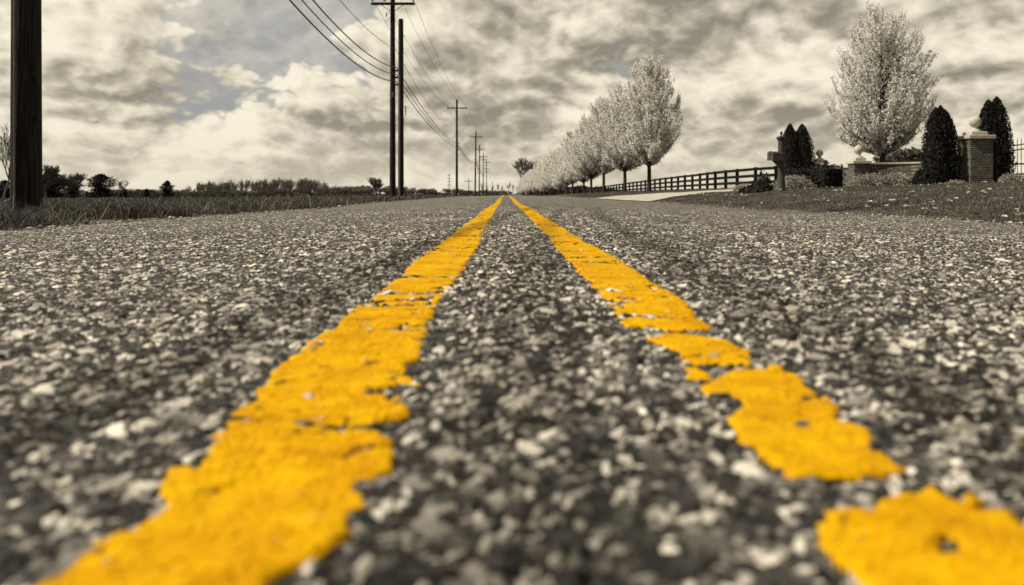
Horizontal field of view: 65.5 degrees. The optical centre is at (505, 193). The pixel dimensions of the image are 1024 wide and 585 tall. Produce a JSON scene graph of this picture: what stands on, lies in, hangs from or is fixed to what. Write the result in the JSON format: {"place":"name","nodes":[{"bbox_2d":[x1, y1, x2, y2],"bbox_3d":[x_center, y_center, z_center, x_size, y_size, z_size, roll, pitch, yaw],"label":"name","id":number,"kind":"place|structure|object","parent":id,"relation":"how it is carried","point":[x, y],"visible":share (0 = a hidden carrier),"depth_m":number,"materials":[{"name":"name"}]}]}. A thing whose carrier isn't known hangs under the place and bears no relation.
{"place":"outdoors","nodes":[
{"label":"outdoors","id":0,"kind":"place"},
{"bbox_2d":[0,179,462,230],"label":"verge grass","id":1,"kind":"structure","parent":0,"point":[19,220],"depth_m":9.76,"materials":[{"name":"plant"}]},
{"bbox_2d":[0,195,464,218],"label":"field grass","id":2,"kind":"structure","parent":0,"point":[96,200],"depth_m":26.63,"materials":[{"name":"plant"}]},
{"bbox_2d":[0,195,1023,584],"bbox_3d":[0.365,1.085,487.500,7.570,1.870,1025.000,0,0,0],"label":"road","id":3,"kind":"structure","parent":0,"point":[562,425],"depth_m":0.69,"materials":[{"name":"grey asphalt"}]},
{"bbox_2d":[38,195,503,584],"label":"painted line","id":4,"kind":"object","parent":3,"relation":"on","point":[216,539],"visible":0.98,"depth_m":0.45,"materials":[{"name":"yellow paint"}]},
{"bbox_2d":[508,195,1023,584],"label":"painted line","id":5,"kind":"object","parent":3,"relation":"on","point":[900,543],"visible":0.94,"depth_m":0.45,"materials":[{"name":"yellow paint"}]},
{"bbox_2d":[0,0,1023,193],"label":"sky","id":6,"kind":"structure","parent":0,"point":[146,94],"materials":[{"name":"grey"}]},
{"bbox_2d":[2,181,1023,225],"bbox_3d":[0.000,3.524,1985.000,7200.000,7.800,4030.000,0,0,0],"label":"ground","id":7,"kind":"structure","parent":0,"point":[707,205],"depth_m":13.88,"materials":[{"name":"plant"}]},
{"bbox_2d":[0,123,9,197],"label":"bare tree","id":8,"kind":"object","parent":7,"relation":"on","point":[7,152],"visible":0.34,"depth_m":60.12,"materials":[{"name":"grey plant"}]},
{"bbox_2d":[0,180,9,197],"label":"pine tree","id":9,"kind":"object","parent":7,"relation":"on","point":[3,183],"visible":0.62,"depth_m":189.39,"materials":[{"name":"black plant"}]},
{"bbox_2d":[10,0,42,213],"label":"utility pole","id":10,"kind":"object","parent":7,"relation":"on","point":[26,102],"visible":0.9,"depth_m":9.27,"materials":[{"name":"brown wood"}]},
{"bbox_2d":[289,0,481,174],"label":"communication cable","id":11,"kind":"object","parent":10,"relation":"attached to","point":[312,24],"visible":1,"depth_m":28.74,"materials":[{"name":"black rubber"}]},
{"bbox_2d":[301,0,480,171],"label":"communication cable","id":12,"kind":"object","parent":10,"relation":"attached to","point":[369,63],"visible":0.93,"depth_m":31.62,"materials":[{"name":"black rubber"}]},
{"bbox_2d":[312,0,480,170],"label":"communication cable","id":13,"kind":"object","parent":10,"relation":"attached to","point":[377,60],"visible":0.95,"depth_m":33.15,"materials":[{"name":"black rubber"}]},
{"bbox_2d":[42,164,61,197],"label":"bare tree","id":14,"kind":"object","parent":7,"relation":"on","point":[51,174],"visible":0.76,"depth_m":168.10,"materials":[{"name":"plant"}]},
{"bbox_2d":[42,178,70,197],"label":"pine tree","id":15,"kind":"object","parent":7,"relation":"on","point":[52,190],"visible":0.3,"depth_m":198.97,"materials":[{"name":"black plant"}]},
{"bbox_2d":[56,173,79,197],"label":"bare tree","id":16,"kind":"object","parent":7,"relation":"on","point":[61,180],"visible":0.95,"depth_m":200.39,"materials":[{"name":"plant"}]},
{"bbox_2d":[65,173,86,197],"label":"bare tree","id":17,"kind":"object","parent":7,"relation":"on","point":[79,177],"visible":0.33,"depth_m":213.58,"materials":[{"name":"plant"}]},
{"bbox_2d":[66,182,86,197],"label":"pine tree","id":18,"kind":"object","parent":7,"relation":"on","point":[72,192],"visible":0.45,"depth_m":214.56,"materials":[{"name":"black plant"}]},
{"bbox_2d":[84,173,119,197],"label":"pine tree","id":19,"kind":"object","parent":7,"relation":"on","point":[100,190],"visible":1,"depth_m":234.13,"materials":[{"name":"black plant"}]},
{"bbox_2d":[113,180,130,196],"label":"bare tree","id":20,"kind":"object","parent":7,"relation":"on","point":[121,186],"visible":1,"depth_m":229.69,"materials":[{"name":"grey plant"}]},
{"bbox_2d":[118,188,129,197],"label":"pine tree","id":21,"kind":"object","parent":7,"relation":"on","point":[124,193],"visible":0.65,"depth_m":234.67,"materials":[{"name":"black plant"}]},
{"bbox_2d":[141,189,150,197],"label":"pine tree","id":22,"kind":"object","parent":7,"relation":"on","point":[146,193],"visible":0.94,"depth_m":234.71,"materials":[{"name":"black plant"}]},
{"bbox_2d":[159,180,175,197],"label":"pine tree","id":23,"kind":"object","parent":7,"relation":"on","point":[166,187],"visible":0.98,"depth_m":234.24,"materials":[{"name":"black plant"}]},
{"bbox_2d":[183,175,337,196],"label":"leafless wood","id":24,"kind":"object","parent":7,"relation":"on","point":[305,184],"visible":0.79,"depth_m":265.41,"materials":[{"name":"plant"}]},
{"bbox_2d":[44,189,512,197],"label":"undergrowth","id":25,"kind":"object","parent":7,"relation":"on","point":[138,195],"visible":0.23,"depth_m":280.22,"materials":[{"name":"plant"}]},
{"bbox_2d":[43,185,519,197],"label":"scrub","id":26,"kind":"object","parent":7,"relation":"on","point":[365,190],"visible":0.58,"depth_m":261.49,"materials":[{"name":"black plant"}]},
{"bbox_2d":[367,177,384,194],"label":"bare tree","id":27,"kind":"object","parent":7,"relation":"on","point":[376,183],"visible":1,"depth_m":209.74,"materials":[{"name":"grey plant"}]},
{"bbox_2d":[371,0,414,196],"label":"utility pole","id":28,"kind":"object","parent":7,"relation":"on","point":[392,4],"visible":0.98,"depth_m":42.88,"materials":[{"name":"brown wood"}]},
{"bbox_2d":[340,0,479,163],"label":"power line","id":29,"kind":"object","parent":28,"relation":"attached to","point":[404,65],"visible":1,"depth_m":43.60,"materials":[{"name":"grey metal"}]},
{"bbox_2d":[373,0,474,148],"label":"power line","id":30,"kind":"object","parent":28,"relation":"attached to","point":[412,65],"visible":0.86,"depth_m":60.91,"materials":[{"name":"grey metal"}]},
{"bbox_2d":[401,1,484,156],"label":"power line","id":31,"kind":"object","parent":28,"relation":"attached to","point":[434,66],"visible":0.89,"depth_m":63.24,"materials":[{"name":"grey metal"}]},
{"bbox_2d":[414,2,483,147],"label":"power line","id":32,"kind":"object","parent":28,"relation":"attached to","point":[441,65],"visible":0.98,"depth_m":59.88,"materials":[{"name":"grey metal"}]},
{"bbox_2d":[398,19,405,196],"bbox_3d":[-5.870,-4.625,45.003,0.460,10.440,0.373,0,0,-24],"label":"utility pole","id":33,"kind":"object","parent":7,"relation":"on","point":[401,106],"visible":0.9,"depth_m":44.87,"materials":[{"name":"brown wood"}]},
{"bbox_2d":[447,100,466,195],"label":"utility pole","id":34,"kind":"object","parent":7,"relation":"on","point":[456,111],"visible":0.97,"depth_m":93.88,"materials":[{"name":"brown wood"}]},
{"bbox_2d":[473,131,477,195],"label":"utility pole","id":35,"kind":"object","parent":7,"relation":"on","point":[475,166],"visible":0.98,"depth_m":141.88,"materials":[{"name":"brown wood"}]},
{"bbox_2d":[476,145,484,195],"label":"utility pole","id":36,"kind":"object","parent":7,"relation":"on","point":[479,149],"visible":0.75,"depth_m":189.88,"materials":[{"name":"brown wood"}]},
{"bbox_2d":[483,153,483,195],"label":"utility pole","id":37,"kind":"object","parent":7,"relation":"on","point":[483,174],"visible":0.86,"depth_m":231.88,"materials":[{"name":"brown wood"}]},
{"bbox_2d":[484,159,488,195],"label":"utility pole","id":38,"kind":"object","parent":7,"relation":"on","point":[486,165],"visible":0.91,"depth_m":267.87,"materials":[{"name":"brown wood"}]},
{"bbox_2d":[510,157,536,194],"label":"bare tree","id":39,"kind":"object","parent":7,"relation":"on","point":[526,165],"visible":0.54,"depth_m":472.46,"materials":[{"name":"grey plant"}]},
{"bbox_2d":[524,169,532,194],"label":"pear tree","id":40,"kind":"object","parent":7,"relation":"on","point":[526,180],"visible":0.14,"depth_m":288.80,"materials":[{"name":"beige plant"}]},
{"bbox_2d":[527,163,537,194],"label":"pear tree","id":41,"kind":"object","parent":7,"relation":"on","point":[532,179],"visible":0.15,"depth_m":235.78,"materials":[{"name":"beige plant"}]},
{"bbox_2d":[530,162,539,194],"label":"pear tree","id":42,"kind":"object","parent":7,"relation":"on","point":[531,180],"visible":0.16,"depth_m":222.90,"materials":[{"name":"beige plant"}]},
{"bbox_2d":[532,165,540,195],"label":"pear tree","id":43,"kind":"object","parent":7,"relation":"on","point":[535,179],"visible":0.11,"depth_m":210.84,"materials":[{"name":"beige plant"}]},
{"bbox_2d":[533,163,543,195],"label":"pear tree","id":44,"kind":"object","parent":7,"relation":"on","point":[535,182],"visible":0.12,"depth_m":198.59,"materials":[{"name":"beige plant"}]},
{"bbox_2d":[535,160,548,195],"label":"pear tree","id":45,"kind":"object","parent":7,"relation":"on","point":[544,188],"visible":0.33,"depth_m":185.47,"materials":[{"name":"beige plant"}]},
{"bbox_2d":[538,157,549,194],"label":"pear tree","id":46,"kind":"object","parent":7,"relation":"on","point":[543,180],"visible":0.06,"depth_m":172.74,"materials":[{"name":"beige plant"}]},
{"bbox_2d":[540,154,553,194],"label":"pear tree","id":47,"kind":"object","parent":7,"relation":"on","point":[544,165],"visible":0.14,"depth_m":159.75,"materials":[{"name":"beige plant"}]},
{"bbox_2d":[540,146,558,194],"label":"pear tree","id":48,"kind":"object","parent":7,"relation":"on","point":[547,183],"visible":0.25,"depth_m":145.74,"materials":[{"name":"beige plant"}]},
{"bbox_2d":[547,147,565,194],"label":"pear tree","id":49,"kind":"object","parent":7,"relation":"on","point":[558,185],"visible":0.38,"depth_m":134.81,"materials":[{"name":"beige plant"}]},
{"bbox_2d":[550,139,572,193],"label":"pear tree","id":50,"kind":"object","parent":7,"relation":"on","point":[560,179],"visible":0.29,"depth_m":121.78,"materials":[{"name":"beige plant"}]},
{"bbox_2d":[556,130,577,193],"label":"pear tree","id":51,"kind":"object","parent":7,"relation":"on","point":[568,178],"visible":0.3,"depth_m":110.25,"materials":[{"name":"beige plant"}]},
{"bbox_2d":[528,185,619,194],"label":"thicket","id":52,"kind":"object","parent":7,"relation":"on","point":[578,189],"visible":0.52,"depth_m":155.09,"materials":[{"name":"black plant"}]},
{"bbox_2d":[561,121,597,192],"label":"pear tree","id":53,"kind":"object","parent":7,"relation":"on","point":[575,175],"visible":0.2,"depth_m":97.38,"materials":[{"name":"beige plant"}]},
{"bbox_2d":[569,115,600,192],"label":"pear tree","id":54,"kind":"object","parent":7,"relation":"on","point":[586,170],"visible":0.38,"depth_m":84.80,"materials":[{"name":"beige plant"}]},
{"bbox_2d":[574,96,619,192],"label":"pear tree","id":55,"kind":"object","parent":7,"relation":"on","point":[595,159],"visible":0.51,"depth_m":73.48,"materials":[{"name":"beige plant"}]},
{"bbox_2d":[592,82,641,190],"bbox_3d":[9.097,-4.367,61.365,5.235,8.802,5.164,0,0,-14],"label":"pear tree","id":56,"kind":"object","parent":7,"relation":"on","point":[619,161],"visible":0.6,"depth_m":60.68,"materials":[{"name":"beige plant"}]},
{"bbox_2d":[612,54,683,190],"bbox_3d":[8.974,-4.325,50.260,4.932,8.765,4.618,0,0,34],"label":"pear tree","id":57,"kind":"object","parent":7,"relation":"on","point":[648,140],"visible":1,"depth_m":49.42,"materials":[{"name":"beige plant"}]},
{"bbox_2d":[592,166,777,190],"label":"rail fence","id":58,"kind":"object","parent":7,"relation":"on","point":[725,183],"visible":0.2,"depth_m":66.55,"materials":[{"name":"black paint"}]},
{"bbox_2d":[731,183,749,190],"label":"pale bush","id":59,"kind":"object","parent":7,"relation":"on","point":[737,187],"visible":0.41,"depth_m":36.23,"materials":[{"name":"grey plant"}]},
{"bbox_2d":[737,184,769,193],"bbox_3d":[7.153,-0.118,22.977,0.853,0.292,0.693,0,0,0],"label":"dark bush","id":60,"kind":"object","parent":7,"relation":"on","point":[750,189],"visible":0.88,"depth_m":22.84,"materials":[{"name":"black plant"}]},
{"bbox_2d":[751,169,773,190],"bbox_3d":[7.593,-0.369,23.586,0.663,0.723,0.674,0,0,11],"label":"dark bush","id":61,"kind":"object","parent":7,"relation":"on","point":[762,181],"visible":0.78,"depth_m":23.46,"materials":[{"name":"black plant"}]},
{"bbox_2d":[767,131,785,191],"bbox_3d":[7.463,-0.837,21.902,0.639,1.780,0.269,0,0,-32],"label":"mailbox","id":62,"kind":"object","parent":7,"relation":"on","point":[777,158],"visible":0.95,"depth_m":21.91,"materials":[{"name":"paint"}]},
{"bbox_2d":[772,174,816,189],"bbox_3d":[10.098,-0.392,27.995,1.522,0.600,1.095,0,0,0],"label":"pale bush","id":63,"kind":"object","parent":7,"relation":"on","point":[796,181],"visible":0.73,"depth_m":27.73,"materials":[{"name":"grey plant"}]},
{"bbox_2d":[777,123,815,175],"bbox_3d":[16.462,-2.085,45.037,2.212,3.809,1.686,0,0,0],"label":"arborvitae","id":64,"kind":"object","parent":7,"relation":"on","point":[798,149],"visible":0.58,"depth_m":44.60,"materials":[{"name":"black plant"}]},
{"bbox_2d":[785,168,813,178],"bbox_3d":[14.698,-0.633,38.504,3.245,1.251,1.077,0,0,-37],"label":"dark hedge","id":65,"kind":"object","parent":7,"relation":"on","point":[802,171],"visible":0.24,"depth_m":37.69,"materials":[{"name":"black plant"}]},
{"bbox_2d":[803,175,824,187],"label":"dark bush","id":66,"kind":"object","parent":7,"relation":"on","point":[818,183],"visible":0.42,"depth_m":28.31,"materials":[{"name":"black plant"}]},
{"bbox_2d":[812,150,828,168],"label":"brick pier","id":67,"kind":"structure","parent":7,"relation":"on","point":[819,159],"depth_m":44.81,"materials":[{"name":"stone"}]},
{"bbox_2d":[810,164,845,187],"bbox_3d":[13.246,-0.622,32.701,1.395,1.219,0.955,0,0,-31],"label":"dark hedge","id":68,"kind":"object","parent":7,"relation":"on","point":[828,175],"visible":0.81,"depth_m":32.41,"materials":[{"name":"black plant"}]},
{"bbox_2d":[836,166,847,186],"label":"brick wall","id":69,"kind":"structure","parent":7,"relation":"on","point":[845,171],"depth_m":37.19,"materials":[{"name":"brick"}]},
{"bbox_2d":[684,181,1023,216],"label":"fallen leaves","id":70,"kind":"object","parent":7,"relation":"on","point":[1017,214],"visible":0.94,"depth_m":11.33,"materials":[{"name":"white plant"}]},
{"bbox_2d":[846,145,871,186],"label":"brick pier","id":71,"kind":"structure","parent":7,"relation":"on","point":[858,163],"depth_m":35.05,"materials":[{"name":"stone"}]},
{"bbox_2d":[847,172,891,186],"bbox_3d":[14.289,-0.504,30.985,1.855,0.643,1.198,0,0,24],"label":"pale bush","id":72,"kind":"object","parent":7,"relation":"on","point":[872,179],"visible":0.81,"depth_m":30.77,"materials":[{"name":"grey plant"}]},
{"bbox_2d":[820,1,945,161],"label":"pear tree","id":73,"kind":"object","parent":7,"relation":"on","point":[884,130],"visible":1,"depth_m":41.20,"materials":[{"name":"beige plant"}]},
{"bbox_2d":[872,146,921,161],"bbox_3d":[24.697,-1.500,50.040,3.523,2.886,4.148,0,0,0],"label":"bare shrub","id":74,"kind":"object","parent":7,"relation":"on","point":[912,154],"visible":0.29,"depth_m":49.09,"materials":[{"name":"plant"}]},
{"bbox_2d":[884,172,912,184],"bbox_3d":[15.228,-0.529,30.991,1.580,0.647,1.192,0,0,-29],"label":"pale bush","id":75,"kind":"object","parent":7,"relation":"on","point":[902,179],"visible":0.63,"depth_m":30.72,"materials":[{"name":"grey plant"}]},
{"bbox_2d":[869,162,957,179],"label":"brick wall","id":76,"kind":"structure","parent":7,"relation":"on","point":[906,168],"depth_m":35.03,"materials":[{"name":"brick"}]},
{"bbox_2d":[911,168,923,184],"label":"dark bush","id":77,"kind":"object","parent":7,"relation":"on","point":[916,179],"visible":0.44,"depth_m":30.50,"materials":[{"name":"black plant"}]},
{"bbox_2d":[919,105,961,183],"bbox_3d":[15.571,-1.677,28.495,1.458,3.020,1.124,0,0,0],"label":"arborvitae","id":78,"kind":"object","parent":7,"relation":"on","point":[940,159],"visible":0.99,"depth_m":28.21,"materials":[{"name":"black plant"}]},
{"bbox_2d":[945,179,966,183],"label":"pale bush","id":79,"kind":"object","parent":7,"relation":"on","point":[953,181],"visible":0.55,"depth_m":27.50,"materials":[{"name":"grey plant"}]},
{"bbox_2d":[978,96,1016,181],"bbox_3d":[18.959,-1.978,31.026,1.610,3.674,1.389,0,0,0],"label":"arborvitae","id":80,"kind":"object","parent":7,"relation":"on","point":[992,117],"visible":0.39,"depth_m":30.67,"materials":[{"name":"black plant"}]},
{"bbox_2d":[994,138,1023,181],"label":"iron gate","id":81,"kind":"structure","parent":7,"relation":"on","point":[996,163],"depth_m":28.19,"materials":[{"name":"metal"}]},
{"bbox_2d":[998,173,1023,181],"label":"pale bush","id":82,"kind":"object","parent":7,"relation":"on","point":[1015,177],"visible":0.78,"depth_m":26.83,"materials":[{"name":"beige plant"}]},
{"bbox_2d":[3,196,1022,230],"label":"gravel","id":83,"kind":"structure","parent":0,"point":[194,215],"depth_m":8.74,"materials":[{"name":"grey gravel"}]},
{"bbox_2d":[520,187,728,195],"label":"roadside grass","id":84,"kind":"structure","parent":0,"point":[613,192],"depth_m":62.94,"materials":[{"name":"grey plant"}]},
{"bbox_2d":[599,189,732,200],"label":"driveway","id":85,"kind":"structure","parent":0,"point":[648,197],"depth_m":31.20,"materials":[{"name":"concrete"}]},
{"bbox_2d":[957,116,995,182],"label":"brick pier","id":86,"kind":"structure","parent":0,"point":[977,161],"depth_m":28.00,"materials":[{"name":"brick"}]},
{"bbox_2d":[958,141,964,159],"bbox_3d":[16.210,-1.520,28.320,0.289,0.681,0.217,0,0,0],"label":"wall lantern","id":87,"kind":"object","parent":86,"relation":"attached to","point":[961,146],"depth_m":28.25,"materials":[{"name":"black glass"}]}
]}

